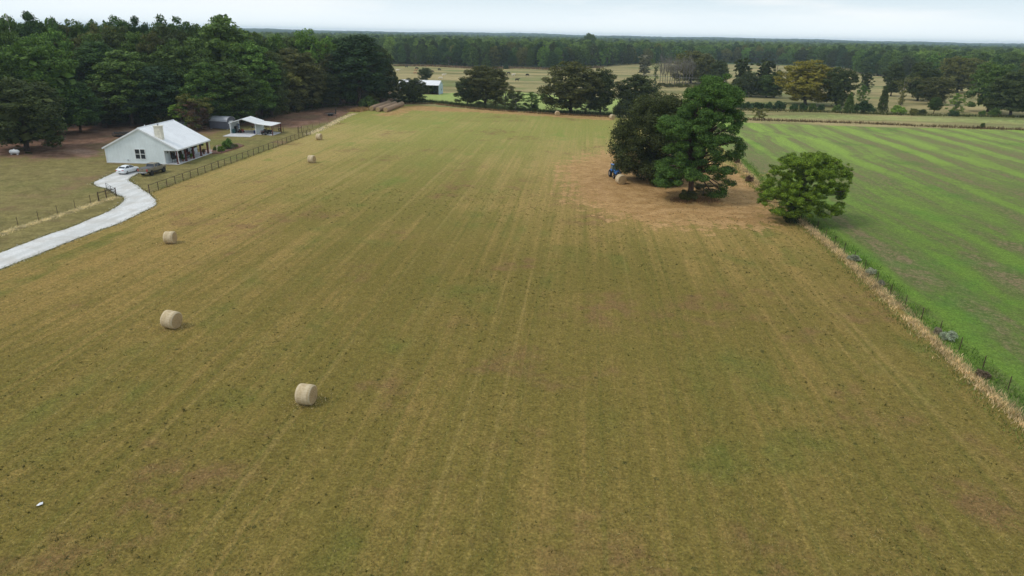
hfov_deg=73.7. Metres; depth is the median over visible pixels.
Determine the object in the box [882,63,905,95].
oak tree
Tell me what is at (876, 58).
oak tree
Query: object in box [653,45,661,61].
oak tree
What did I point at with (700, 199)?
dry weeds
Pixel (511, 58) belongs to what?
pine tree
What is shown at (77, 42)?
oak tree
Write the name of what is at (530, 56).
pine tree
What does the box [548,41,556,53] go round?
oak tree
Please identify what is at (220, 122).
garden shed
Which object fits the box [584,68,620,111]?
oak tree
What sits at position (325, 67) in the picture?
oak tree
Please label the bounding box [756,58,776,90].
slender tree
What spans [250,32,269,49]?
oak tree
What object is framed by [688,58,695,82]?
bare tree
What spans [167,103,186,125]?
open tree
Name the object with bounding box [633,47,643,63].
oak tree
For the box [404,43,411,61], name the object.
pine tree
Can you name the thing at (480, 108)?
dry weeds
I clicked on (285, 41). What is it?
oak tree
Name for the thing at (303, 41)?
oak tree
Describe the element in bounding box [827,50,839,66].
oak tree
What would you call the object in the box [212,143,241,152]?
flower bed
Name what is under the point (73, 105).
pine tree
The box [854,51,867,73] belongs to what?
oak tree
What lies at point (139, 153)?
window
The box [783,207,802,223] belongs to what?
undergrowth bush
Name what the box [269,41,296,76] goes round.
oak tree
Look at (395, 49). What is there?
oak tree
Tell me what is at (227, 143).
garden bush
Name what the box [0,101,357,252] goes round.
yard
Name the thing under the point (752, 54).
oak tree
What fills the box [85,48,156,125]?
pine tree
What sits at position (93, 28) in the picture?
oak tree
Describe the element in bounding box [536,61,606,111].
oak tree
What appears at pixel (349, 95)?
oak tree
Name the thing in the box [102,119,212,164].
farmhouse
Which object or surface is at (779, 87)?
oak tree
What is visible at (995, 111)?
shrub
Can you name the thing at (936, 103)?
tree
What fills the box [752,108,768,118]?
open tree
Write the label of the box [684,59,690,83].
bare tree
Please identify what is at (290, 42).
oak tree
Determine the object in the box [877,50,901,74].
oak tree
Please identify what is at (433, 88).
shed
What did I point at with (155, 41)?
oak tree
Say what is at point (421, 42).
oak tree
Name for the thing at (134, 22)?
oak tree
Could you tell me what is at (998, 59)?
oak tree
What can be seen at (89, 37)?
oak tree
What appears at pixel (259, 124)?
open garage
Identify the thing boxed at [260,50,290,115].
oak tree
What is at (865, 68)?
oak tree
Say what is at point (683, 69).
bare tree
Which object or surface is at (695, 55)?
tree
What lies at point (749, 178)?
fence bush
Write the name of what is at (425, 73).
oak tree
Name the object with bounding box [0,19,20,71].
oak tree
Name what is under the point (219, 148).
garden bush
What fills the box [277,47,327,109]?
oak tree
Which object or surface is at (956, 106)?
open tree
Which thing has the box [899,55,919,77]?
oak tree
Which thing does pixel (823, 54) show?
oak tree
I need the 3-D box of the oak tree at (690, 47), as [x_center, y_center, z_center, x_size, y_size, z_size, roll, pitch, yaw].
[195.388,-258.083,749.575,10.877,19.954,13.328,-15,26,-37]
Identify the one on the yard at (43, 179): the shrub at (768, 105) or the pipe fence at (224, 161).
the pipe fence at (224, 161)
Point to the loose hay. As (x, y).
(277, 402)
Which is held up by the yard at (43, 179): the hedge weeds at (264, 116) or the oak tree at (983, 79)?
the hedge weeds at (264, 116)
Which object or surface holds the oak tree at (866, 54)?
on the pasture
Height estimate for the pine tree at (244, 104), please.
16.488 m
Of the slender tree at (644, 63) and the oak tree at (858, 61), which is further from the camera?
the oak tree at (858, 61)
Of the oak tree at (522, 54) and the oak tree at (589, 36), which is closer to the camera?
the oak tree at (522, 54)
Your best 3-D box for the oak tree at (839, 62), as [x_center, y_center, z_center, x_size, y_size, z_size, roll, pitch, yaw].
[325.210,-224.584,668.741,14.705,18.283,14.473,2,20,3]
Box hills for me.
[17,24,1023,46]
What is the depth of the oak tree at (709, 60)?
387.13 m
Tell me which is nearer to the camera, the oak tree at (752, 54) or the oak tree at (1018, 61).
the oak tree at (1018, 61)
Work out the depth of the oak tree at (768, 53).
760.01 m
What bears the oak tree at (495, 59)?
on the pasture
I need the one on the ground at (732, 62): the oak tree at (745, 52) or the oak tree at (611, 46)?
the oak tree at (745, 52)
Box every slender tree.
[638,53,652,74]
[731,58,753,94]
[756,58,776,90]
[857,72,875,92]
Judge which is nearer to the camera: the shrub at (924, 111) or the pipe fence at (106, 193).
the pipe fence at (106, 193)
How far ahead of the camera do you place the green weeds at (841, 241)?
68.54 m
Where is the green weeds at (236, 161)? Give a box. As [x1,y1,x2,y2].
[147,135,307,192]
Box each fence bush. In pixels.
[745,175,753,180]
[847,255,861,260]
[865,267,876,274]
[933,327,941,334]
[939,331,957,341]
[975,369,991,378]
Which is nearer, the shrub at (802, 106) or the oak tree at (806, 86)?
the shrub at (802, 106)
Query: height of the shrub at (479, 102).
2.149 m
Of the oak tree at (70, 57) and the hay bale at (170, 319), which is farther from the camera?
the oak tree at (70, 57)
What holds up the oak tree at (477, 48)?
on the pasture
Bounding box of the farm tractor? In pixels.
[608,163,619,178]
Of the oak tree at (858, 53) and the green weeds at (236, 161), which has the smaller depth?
the green weeds at (236, 161)
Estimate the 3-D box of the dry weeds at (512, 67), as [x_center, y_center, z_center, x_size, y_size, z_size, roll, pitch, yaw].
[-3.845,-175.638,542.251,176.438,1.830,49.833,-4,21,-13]
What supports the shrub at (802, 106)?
on the pasture
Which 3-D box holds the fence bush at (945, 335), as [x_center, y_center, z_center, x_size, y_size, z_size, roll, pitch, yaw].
[39.212,4.247,61.381,1.411,0.971,1.421,-15,26,-37]
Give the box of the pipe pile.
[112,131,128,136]
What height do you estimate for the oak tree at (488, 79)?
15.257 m
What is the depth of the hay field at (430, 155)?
52.04 m
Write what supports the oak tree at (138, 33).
on the yard at (43, 179)
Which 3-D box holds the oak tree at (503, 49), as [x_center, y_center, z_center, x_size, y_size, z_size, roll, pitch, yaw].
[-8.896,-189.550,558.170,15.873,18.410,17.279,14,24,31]
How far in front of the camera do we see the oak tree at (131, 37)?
188.86 m
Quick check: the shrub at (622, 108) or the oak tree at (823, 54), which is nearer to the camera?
the shrub at (622, 108)
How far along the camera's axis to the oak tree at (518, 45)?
570.59 m
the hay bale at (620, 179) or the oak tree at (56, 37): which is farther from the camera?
the oak tree at (56, 37)
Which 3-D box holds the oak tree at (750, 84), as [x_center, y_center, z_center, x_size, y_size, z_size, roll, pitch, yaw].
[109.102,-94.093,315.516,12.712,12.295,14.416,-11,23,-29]
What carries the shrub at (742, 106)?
on the pasture
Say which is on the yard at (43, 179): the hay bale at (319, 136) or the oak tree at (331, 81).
the oak tree at (331, 81)
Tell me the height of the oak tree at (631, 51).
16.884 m
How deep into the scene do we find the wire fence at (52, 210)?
95.78 m
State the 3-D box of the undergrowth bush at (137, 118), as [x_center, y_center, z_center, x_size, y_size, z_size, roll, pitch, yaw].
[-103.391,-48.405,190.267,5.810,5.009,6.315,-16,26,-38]
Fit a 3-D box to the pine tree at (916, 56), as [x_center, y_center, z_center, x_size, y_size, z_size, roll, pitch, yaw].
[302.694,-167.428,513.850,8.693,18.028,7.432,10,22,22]
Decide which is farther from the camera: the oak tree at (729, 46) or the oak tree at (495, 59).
the oak tree at (729, 46)
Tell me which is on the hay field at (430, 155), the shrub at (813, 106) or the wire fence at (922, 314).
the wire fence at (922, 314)
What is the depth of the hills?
4237.05 m
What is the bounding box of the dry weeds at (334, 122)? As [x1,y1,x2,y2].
[304,113,355,134]
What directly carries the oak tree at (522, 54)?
on the pasture
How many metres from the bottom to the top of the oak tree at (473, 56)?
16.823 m
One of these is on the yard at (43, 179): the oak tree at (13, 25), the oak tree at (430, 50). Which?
the oak tree at (13, 25)
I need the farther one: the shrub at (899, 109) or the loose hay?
the shrub at (899, 109)
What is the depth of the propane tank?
139.48 m
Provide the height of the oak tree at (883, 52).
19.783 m
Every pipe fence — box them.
[97,187,116,199]
[148,129,310,192]
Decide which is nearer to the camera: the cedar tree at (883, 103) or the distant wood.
the cedar tree at (883, 103)
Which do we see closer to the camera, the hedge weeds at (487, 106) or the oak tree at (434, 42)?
the hedge weeds at (487, 106)
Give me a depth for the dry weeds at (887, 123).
220.92 m
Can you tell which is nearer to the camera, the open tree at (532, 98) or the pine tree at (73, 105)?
the pine tree at (73, 105)
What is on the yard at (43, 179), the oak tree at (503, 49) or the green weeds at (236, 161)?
the green weeds at (236, 161)
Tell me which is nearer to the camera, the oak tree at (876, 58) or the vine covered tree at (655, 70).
the vine covered tree at (655, 70)
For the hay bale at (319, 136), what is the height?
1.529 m
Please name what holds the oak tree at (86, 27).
on the yard at (43, 179)
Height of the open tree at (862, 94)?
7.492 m
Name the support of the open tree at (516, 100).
on the pasture
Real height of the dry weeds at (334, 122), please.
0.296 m
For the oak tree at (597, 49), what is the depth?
602.93 m
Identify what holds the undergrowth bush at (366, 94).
on the pasture
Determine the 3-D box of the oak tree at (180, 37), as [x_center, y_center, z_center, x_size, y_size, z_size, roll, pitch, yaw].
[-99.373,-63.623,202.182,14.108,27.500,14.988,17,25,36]
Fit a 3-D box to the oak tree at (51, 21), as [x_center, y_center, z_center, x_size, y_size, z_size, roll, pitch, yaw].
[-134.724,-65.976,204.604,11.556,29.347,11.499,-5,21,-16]
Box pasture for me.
[0,61,1023,423]
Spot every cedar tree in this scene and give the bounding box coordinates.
[842,92,854,112]
[875,86,888,112]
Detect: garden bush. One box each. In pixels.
[217,146,224,151]
[221,138,231,148]
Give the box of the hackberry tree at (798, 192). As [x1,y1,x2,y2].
[755,150,853,218]
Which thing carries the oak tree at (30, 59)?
on the yard at (43, 179)
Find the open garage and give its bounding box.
[228,116,281,135]
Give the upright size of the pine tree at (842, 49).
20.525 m
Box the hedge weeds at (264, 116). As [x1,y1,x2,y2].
[204,103,356,125]
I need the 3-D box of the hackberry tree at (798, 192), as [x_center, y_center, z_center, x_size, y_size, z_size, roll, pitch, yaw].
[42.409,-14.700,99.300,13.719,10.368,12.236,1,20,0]
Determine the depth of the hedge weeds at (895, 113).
251.99 m
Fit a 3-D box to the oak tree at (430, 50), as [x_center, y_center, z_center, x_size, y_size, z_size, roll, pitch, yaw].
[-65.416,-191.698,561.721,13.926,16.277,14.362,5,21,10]
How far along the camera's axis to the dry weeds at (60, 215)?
95.28 m
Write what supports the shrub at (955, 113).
on the pasture
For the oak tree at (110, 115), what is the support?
on the yard at (43, 179)
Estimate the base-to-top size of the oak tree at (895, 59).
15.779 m
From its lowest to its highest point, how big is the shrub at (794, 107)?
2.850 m
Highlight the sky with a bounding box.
[0,0,1023,43]
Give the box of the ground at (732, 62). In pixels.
[622,60,845,66]
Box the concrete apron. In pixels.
[223,133,255,136]
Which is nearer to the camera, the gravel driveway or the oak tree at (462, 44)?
the gravel driveway
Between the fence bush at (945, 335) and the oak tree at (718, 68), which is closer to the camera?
the fence bush at (945, 335)
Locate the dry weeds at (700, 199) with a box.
[670,195,720,204]
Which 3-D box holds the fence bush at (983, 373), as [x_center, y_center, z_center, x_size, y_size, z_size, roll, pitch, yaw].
[37.693,6.846,54.560,1.138,0.719,1.225,7,21,15]
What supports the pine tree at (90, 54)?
on the yard at (43, 179)
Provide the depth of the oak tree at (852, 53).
627.82 m
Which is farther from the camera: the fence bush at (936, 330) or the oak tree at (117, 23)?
the oak tree at (117, 23)
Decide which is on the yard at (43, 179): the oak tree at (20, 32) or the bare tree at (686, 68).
the oak tree at (20, 32)
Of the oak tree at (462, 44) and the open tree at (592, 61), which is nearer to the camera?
the oak tree at (462, 44)
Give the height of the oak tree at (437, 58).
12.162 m
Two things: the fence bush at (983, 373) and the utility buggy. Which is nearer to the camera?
the fence bush at (983, 373)
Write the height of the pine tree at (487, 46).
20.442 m
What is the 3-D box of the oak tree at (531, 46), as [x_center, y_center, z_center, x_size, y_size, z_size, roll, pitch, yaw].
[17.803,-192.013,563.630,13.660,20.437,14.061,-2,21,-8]
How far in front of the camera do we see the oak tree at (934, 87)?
290.94 m
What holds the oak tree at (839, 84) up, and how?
on the pasture
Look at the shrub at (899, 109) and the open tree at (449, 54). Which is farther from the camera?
the open tree at (449, 54)
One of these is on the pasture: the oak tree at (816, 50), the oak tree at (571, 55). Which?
the oak tree at (571, 55)
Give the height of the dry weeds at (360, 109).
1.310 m
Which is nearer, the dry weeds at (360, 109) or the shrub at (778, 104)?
the dry weeds at (360, 109)
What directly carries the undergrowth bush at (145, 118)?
on the yard at (43, 179)
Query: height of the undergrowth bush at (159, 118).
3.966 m
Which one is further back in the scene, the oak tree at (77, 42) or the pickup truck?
the oak tree at (77, 42)
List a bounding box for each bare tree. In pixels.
[660,58,667,82]
[666,54,671,82]
[667,59,673,82]
[669,61,677,78]
[678,61,683,82]
[680,58,688,83]
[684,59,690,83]
[687,54,694,83]
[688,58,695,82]
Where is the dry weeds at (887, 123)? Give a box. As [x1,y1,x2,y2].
[747,117,1023,129]
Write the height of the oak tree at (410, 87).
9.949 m
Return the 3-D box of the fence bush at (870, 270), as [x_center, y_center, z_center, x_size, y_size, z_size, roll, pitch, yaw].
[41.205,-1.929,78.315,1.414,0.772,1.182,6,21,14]
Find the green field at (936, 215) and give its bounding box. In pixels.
[712,122,1023,413]
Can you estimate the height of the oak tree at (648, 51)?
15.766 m
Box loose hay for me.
[148,139,346,416]
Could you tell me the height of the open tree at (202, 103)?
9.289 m
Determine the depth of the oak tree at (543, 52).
551.66 m
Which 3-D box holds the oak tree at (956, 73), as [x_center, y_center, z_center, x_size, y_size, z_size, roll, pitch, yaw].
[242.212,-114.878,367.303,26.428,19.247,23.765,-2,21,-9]
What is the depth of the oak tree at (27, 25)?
195.91 m
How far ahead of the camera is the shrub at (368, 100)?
238.76 m
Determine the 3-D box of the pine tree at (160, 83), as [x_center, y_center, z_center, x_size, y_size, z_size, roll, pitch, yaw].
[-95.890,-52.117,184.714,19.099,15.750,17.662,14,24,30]
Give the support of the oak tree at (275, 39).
on the yard at (43, 179)
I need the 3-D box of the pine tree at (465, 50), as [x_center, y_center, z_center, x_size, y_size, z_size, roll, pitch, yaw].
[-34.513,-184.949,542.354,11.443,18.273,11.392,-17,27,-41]
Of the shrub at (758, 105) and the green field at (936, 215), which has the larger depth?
the shrub at (758, 105)
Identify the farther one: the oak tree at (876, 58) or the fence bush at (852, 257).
the oak tree at (876, 58)
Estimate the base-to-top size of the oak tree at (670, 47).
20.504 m
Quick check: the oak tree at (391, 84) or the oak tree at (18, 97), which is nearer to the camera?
the oak tree at (18, 97)
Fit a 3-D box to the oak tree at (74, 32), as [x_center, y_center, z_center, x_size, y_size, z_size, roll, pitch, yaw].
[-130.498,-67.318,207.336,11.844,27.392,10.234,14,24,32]
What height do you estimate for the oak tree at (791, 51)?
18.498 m
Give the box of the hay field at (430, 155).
[0,105,1023,575]
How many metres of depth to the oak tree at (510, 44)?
572.77 m
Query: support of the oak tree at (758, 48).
on the ground at (732, 62)
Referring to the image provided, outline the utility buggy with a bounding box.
[260,126,271,134]
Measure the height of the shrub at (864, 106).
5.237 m
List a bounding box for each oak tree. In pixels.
[0,13,22,35]
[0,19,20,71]
[0,36,87,134]
[0,66,11,115]
[0,77,68,153]
[14,27,45,39]
[17,11,47,35]
[25,28,73,81]
[34,42,83,80]
[44,15,70,38]
[61,34,95,49]
[64,18,84,38]
[76,33,113,81]
[80,18,98,34]
[83,83,129,126]
[85,23,122,116]
[97,25,134,116]
[99,14,140,40]
[119,32,163,61]
[121,31,154,61]
[128,15,148,40]
[134,30,169,62]
[144,14,198,41]
[146,38,215,118]
[152,23,196,54]
[185,14,274,85]
[187,23,201,38]
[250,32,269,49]
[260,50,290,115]
[266,33,285,51]
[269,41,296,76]
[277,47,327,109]
[281,36,292,43]
[286,38,300,53]
[289,28,326,105]
[299,72,343,106]
[305,43,344,103]
[319,36,356,103]
[364,44,399,101]
[391,43,405,63]
[398,78,429,102]
[416,38,427,61]
[417,67,432,79]
[425,45,437,64]
[429,39,438,64]
[432,51,447,64]
[437,44,447,51]
[453,76,482,103]
[458,41,467,65]
[463,65,509,104]
[466,45,478,66]
[470,43,481,66]
[489,45,501,65]
[495,44,510,66]
[506,41,515,65]
[514,42,522,65]
[516,47,528,66]
[526,42,537,66]
[533,41,545,66]
[536,46,549,67]
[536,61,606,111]
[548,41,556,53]
[550,47,563,66]
[555,41,564,49]
[564,48,575,63]
[582,33,596,40]
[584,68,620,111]
[590,43,599,65]
[596,50,606,65]
[598,43,606,57]
[605,53,615,65]
[605,90,694,180]
[606,44,618,57]
[615,74,661,106]
[624,47,635,63]
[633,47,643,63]
[643,48,653,61]
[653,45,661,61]
[667,43,673,51]
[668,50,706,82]
[687,44,694,50]
[692,53,715,82]
[709,60,729,82]
[723,44,732,51]
[732,44,741,58]
[732,71,761,96]
[741,47,752,60]
[747,50,755,62]
[754,45,763,62]
[754,75,779,96]
[761,46,769,62]
[763,50,773,60]
[767,70,786,97]
[772,59,837,104]
[777,53,788,63]
[786,48,795,63]
[794,49,808,63]
[806,46,817,60]
[813,46,827,59]
[816,47,830,65]
[822,67,859,106]
[826,49,837,66]
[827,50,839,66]
[836,49,849,67]
[847,51,855,69]
[852,49,867,67]
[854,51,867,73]
[860,53,876,72]
[861,50,876,73]
[869,53,886,75]
[871,50,885,75]
[875,58,885,75]
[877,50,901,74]
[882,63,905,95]
[884,56,904,70]
[898,61,944,100]
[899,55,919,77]
[916,77,957,104]
[922,52,945,68]
[938,56,986,92]
[963,60,1021,111]
[983,68,1023,115]
[992,53,1003,65]
[1003,55,1023,67]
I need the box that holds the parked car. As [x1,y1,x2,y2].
[115,165,138,173]
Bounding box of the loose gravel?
[2,172,152,269]
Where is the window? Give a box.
[134,149,145,158]
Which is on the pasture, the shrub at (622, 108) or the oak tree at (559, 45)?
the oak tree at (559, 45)
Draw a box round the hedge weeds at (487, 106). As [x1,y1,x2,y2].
[393,99,612,115]
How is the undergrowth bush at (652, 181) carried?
on the hay field at (430, 155)
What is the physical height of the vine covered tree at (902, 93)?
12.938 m
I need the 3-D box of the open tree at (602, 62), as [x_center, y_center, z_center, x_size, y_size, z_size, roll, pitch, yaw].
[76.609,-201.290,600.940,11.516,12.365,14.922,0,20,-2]
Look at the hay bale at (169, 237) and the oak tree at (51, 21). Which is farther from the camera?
the oak tree at (51, 21)
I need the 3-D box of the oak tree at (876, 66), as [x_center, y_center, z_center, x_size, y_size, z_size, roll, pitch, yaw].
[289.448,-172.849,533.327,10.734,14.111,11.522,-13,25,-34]
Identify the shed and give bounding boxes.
[209,116,234,129]
[427,85,441,93]
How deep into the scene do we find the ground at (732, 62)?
754.33 m
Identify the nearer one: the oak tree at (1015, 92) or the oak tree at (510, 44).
the oak tree at (1015, 92)
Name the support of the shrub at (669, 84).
on the pasture
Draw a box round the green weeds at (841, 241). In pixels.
[741,158,1023,418]
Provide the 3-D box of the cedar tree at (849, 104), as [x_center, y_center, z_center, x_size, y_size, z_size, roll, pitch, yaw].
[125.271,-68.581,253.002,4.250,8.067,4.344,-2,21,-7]
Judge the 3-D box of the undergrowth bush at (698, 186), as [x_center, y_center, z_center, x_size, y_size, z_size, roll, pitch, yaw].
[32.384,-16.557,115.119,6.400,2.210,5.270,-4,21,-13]
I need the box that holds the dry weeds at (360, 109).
[347,106,368,111]
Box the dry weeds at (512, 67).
[393,64,603,69]
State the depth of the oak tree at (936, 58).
463.33 m
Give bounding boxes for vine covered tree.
[650,58,661,84]
[895,74,921,104]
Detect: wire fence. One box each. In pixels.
[1,194,98,229]
[817,221,1022,398]
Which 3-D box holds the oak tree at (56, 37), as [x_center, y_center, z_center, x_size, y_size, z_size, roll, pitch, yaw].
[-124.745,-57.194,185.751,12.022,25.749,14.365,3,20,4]
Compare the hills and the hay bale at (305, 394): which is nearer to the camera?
the hay bale at (305, 394)
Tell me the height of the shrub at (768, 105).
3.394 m
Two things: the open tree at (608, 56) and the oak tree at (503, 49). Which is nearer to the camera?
the oak tree at (503, 49)
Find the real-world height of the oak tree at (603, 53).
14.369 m
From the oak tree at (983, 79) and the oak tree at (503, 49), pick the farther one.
the oak tree at (503, 49)
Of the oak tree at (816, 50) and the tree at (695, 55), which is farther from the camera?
the oak tree at (816, 50)
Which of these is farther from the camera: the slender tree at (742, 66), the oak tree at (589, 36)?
the oak tree at (589, 36)
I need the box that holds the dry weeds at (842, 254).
[732,160,1023,432]
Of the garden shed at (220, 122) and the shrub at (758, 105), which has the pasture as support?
the shrub at (758, 105)
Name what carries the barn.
on the pasture
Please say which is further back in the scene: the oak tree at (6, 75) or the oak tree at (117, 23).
the oak tree at (117, 23)
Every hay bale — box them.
[160,310,182,328]
[163,231,176,243]
[295,383,317,404]
[307,155,315,162]
[316,133,322,139]
[615,174,626,184]
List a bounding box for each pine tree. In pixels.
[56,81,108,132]
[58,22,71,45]
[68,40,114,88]
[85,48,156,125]
[122,65,186,114]
[176,62,235,115]
[212,63,263,124]
[224,39,281,117]
[259,84,282,115]
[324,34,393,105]
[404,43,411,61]
[416,44,427,61]
[451,44,461,64]
[461,43,470,66]
[481,41,492,57]
[507,50,515,66]
[512,47,517,65]
[526,49,535,64]
[546,51,558,65]
[653,73,749,198]
[717,51,722,61]
[836,47,845,66]
[908,53,919,71]
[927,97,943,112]
[975,52,990,83]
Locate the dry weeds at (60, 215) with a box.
[0,196,120,236]
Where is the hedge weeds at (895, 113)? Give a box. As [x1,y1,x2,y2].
[736,107,1023,117]
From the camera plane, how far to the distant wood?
813.50 m
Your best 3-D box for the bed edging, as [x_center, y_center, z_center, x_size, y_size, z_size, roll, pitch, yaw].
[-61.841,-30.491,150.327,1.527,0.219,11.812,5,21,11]
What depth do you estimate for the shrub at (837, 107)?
255.80 m
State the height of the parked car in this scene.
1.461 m
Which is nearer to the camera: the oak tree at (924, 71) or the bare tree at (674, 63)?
the oak tree at (924, 71)
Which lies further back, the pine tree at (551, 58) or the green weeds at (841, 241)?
the pine tree at (551, 58)
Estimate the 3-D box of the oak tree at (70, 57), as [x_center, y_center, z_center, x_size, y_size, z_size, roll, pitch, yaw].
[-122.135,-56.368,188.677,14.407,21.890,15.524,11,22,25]
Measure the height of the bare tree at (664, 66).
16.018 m
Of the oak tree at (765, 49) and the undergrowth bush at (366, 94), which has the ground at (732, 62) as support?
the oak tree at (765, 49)
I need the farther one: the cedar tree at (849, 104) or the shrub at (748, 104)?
the shrub at (748, 104)
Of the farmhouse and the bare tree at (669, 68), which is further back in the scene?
the bare tree at (669, 68)
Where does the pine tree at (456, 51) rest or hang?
on the pasture
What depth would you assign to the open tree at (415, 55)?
561.35 m
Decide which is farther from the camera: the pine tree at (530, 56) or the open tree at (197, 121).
the pine tree at (530, 56)
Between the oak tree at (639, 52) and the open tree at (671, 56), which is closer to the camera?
the oak tree at (639, 52)
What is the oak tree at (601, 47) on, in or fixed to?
on the pasture
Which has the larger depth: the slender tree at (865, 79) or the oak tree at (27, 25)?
the slender tree at (865, 79)
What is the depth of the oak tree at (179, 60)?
185.27 m
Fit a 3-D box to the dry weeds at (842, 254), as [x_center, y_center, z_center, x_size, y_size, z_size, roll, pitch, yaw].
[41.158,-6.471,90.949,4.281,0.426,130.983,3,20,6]
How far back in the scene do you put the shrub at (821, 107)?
257.10 m
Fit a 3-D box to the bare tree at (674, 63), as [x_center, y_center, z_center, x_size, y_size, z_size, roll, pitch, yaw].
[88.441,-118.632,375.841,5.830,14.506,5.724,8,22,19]
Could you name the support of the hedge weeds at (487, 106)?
on the pasture
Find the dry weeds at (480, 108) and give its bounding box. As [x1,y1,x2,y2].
[404,102,608,116]
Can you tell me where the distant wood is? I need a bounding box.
[184,30,1023,63]
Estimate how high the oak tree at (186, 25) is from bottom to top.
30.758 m
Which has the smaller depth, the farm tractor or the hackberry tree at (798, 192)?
the hackberry tree at (798, 192)
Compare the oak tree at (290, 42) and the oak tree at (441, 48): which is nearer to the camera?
the oak tree at (290, 42)
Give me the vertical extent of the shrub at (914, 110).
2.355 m
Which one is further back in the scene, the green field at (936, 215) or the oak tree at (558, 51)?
the oak tree at (558, 51)
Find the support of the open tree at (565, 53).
on the pasture
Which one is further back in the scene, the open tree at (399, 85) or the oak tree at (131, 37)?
the open tree at (399, 85)
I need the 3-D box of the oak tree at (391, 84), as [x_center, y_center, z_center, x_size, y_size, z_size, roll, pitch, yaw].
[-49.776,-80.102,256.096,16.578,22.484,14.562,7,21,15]
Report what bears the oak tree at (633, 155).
on the hay field at (430, 155)
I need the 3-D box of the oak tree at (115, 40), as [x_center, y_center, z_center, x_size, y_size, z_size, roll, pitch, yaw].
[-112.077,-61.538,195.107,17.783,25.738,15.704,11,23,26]
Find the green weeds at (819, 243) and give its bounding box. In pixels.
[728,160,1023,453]
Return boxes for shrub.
[358,95,378,106]
[474,101,485,105]
[612,99,631,117]
[664,83,674,86]
[674,83,683,87]
[736,103,746,108]
[743,101,753,108]
[751,102,762,108]
[764,101,772,108]
[772,100,786,109]
[789,104,797,109]
[799,103,807,110]
[808,103,816,109]
[817,104,824,109]
[832,104,841,110]
[852,100,875,112]
[890,105,906,113]
[909,108,918,113]
[918,109,927,113]
[947,110,959,115]
[987,107,1001,115]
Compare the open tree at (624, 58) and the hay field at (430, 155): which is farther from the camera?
the open tree at (624, 58)
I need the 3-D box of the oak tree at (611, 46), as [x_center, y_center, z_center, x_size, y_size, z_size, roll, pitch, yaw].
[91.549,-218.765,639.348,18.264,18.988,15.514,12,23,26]
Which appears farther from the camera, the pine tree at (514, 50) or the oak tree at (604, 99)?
the pine tree at (514, 50)
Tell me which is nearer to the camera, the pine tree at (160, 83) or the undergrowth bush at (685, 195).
the undergrowth bush at (685, 195)
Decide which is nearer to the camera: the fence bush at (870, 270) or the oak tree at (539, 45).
the fence bush at (870, 270)
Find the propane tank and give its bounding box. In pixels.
[9,149,19,154]
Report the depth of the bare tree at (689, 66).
376.61 m
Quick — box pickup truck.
[137,162,165,175]
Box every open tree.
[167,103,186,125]
[175,93,219,128]
[175,100,209,130]
[280,72,306,111]
[390,79,403,99]
[409,49,421,64]
[440,51,457,65]
[487,82,521,105]
[504,91,527,109]
[520,92,542,109]
[560,48,568,66]
[584,45,601,65]
[593,52,604,65]
[603,47,612,65]
[617,51,629,64]
[668,51,676,61]
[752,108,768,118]
[856,85,870,101]
[945,93,966,111]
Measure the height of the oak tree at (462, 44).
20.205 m
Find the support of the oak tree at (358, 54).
on the pasture
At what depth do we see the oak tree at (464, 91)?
252.77 m
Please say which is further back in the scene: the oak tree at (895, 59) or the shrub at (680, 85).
the oak tree at (895, 59)
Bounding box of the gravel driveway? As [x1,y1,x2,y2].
[0,171,155,268]
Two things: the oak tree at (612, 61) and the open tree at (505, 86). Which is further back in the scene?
the oak tree at (612, 61)
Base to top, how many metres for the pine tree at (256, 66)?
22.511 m
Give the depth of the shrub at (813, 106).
257.53 m
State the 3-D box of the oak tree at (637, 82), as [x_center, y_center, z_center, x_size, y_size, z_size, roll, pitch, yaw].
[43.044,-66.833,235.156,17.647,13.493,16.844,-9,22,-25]
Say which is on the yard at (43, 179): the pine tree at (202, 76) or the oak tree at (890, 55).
the pine tree at (202, 76)
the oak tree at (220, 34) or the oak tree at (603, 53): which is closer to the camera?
the oak tree at (220, 34)
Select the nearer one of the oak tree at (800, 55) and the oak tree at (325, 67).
the oak tree at (325, 67)
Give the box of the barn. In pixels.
[399,79,442,94]
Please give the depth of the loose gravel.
91.73 m
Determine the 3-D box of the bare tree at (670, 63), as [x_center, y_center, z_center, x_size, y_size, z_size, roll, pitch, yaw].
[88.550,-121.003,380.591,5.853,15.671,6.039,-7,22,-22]
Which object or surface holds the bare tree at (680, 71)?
on the pasture
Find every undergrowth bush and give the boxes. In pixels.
[133,112,144,123]
[139,112,155,122]
[154,111,171,122]
[361,92,380,101]
[648,176,683,187]
[678,189,697,200]
[694,182,718,195]
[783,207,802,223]
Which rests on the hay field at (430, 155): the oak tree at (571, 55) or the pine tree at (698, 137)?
the pine tree at (698, 137)
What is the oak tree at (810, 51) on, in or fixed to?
on the ground at (732, 62)
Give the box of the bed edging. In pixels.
[212,145,243,153]

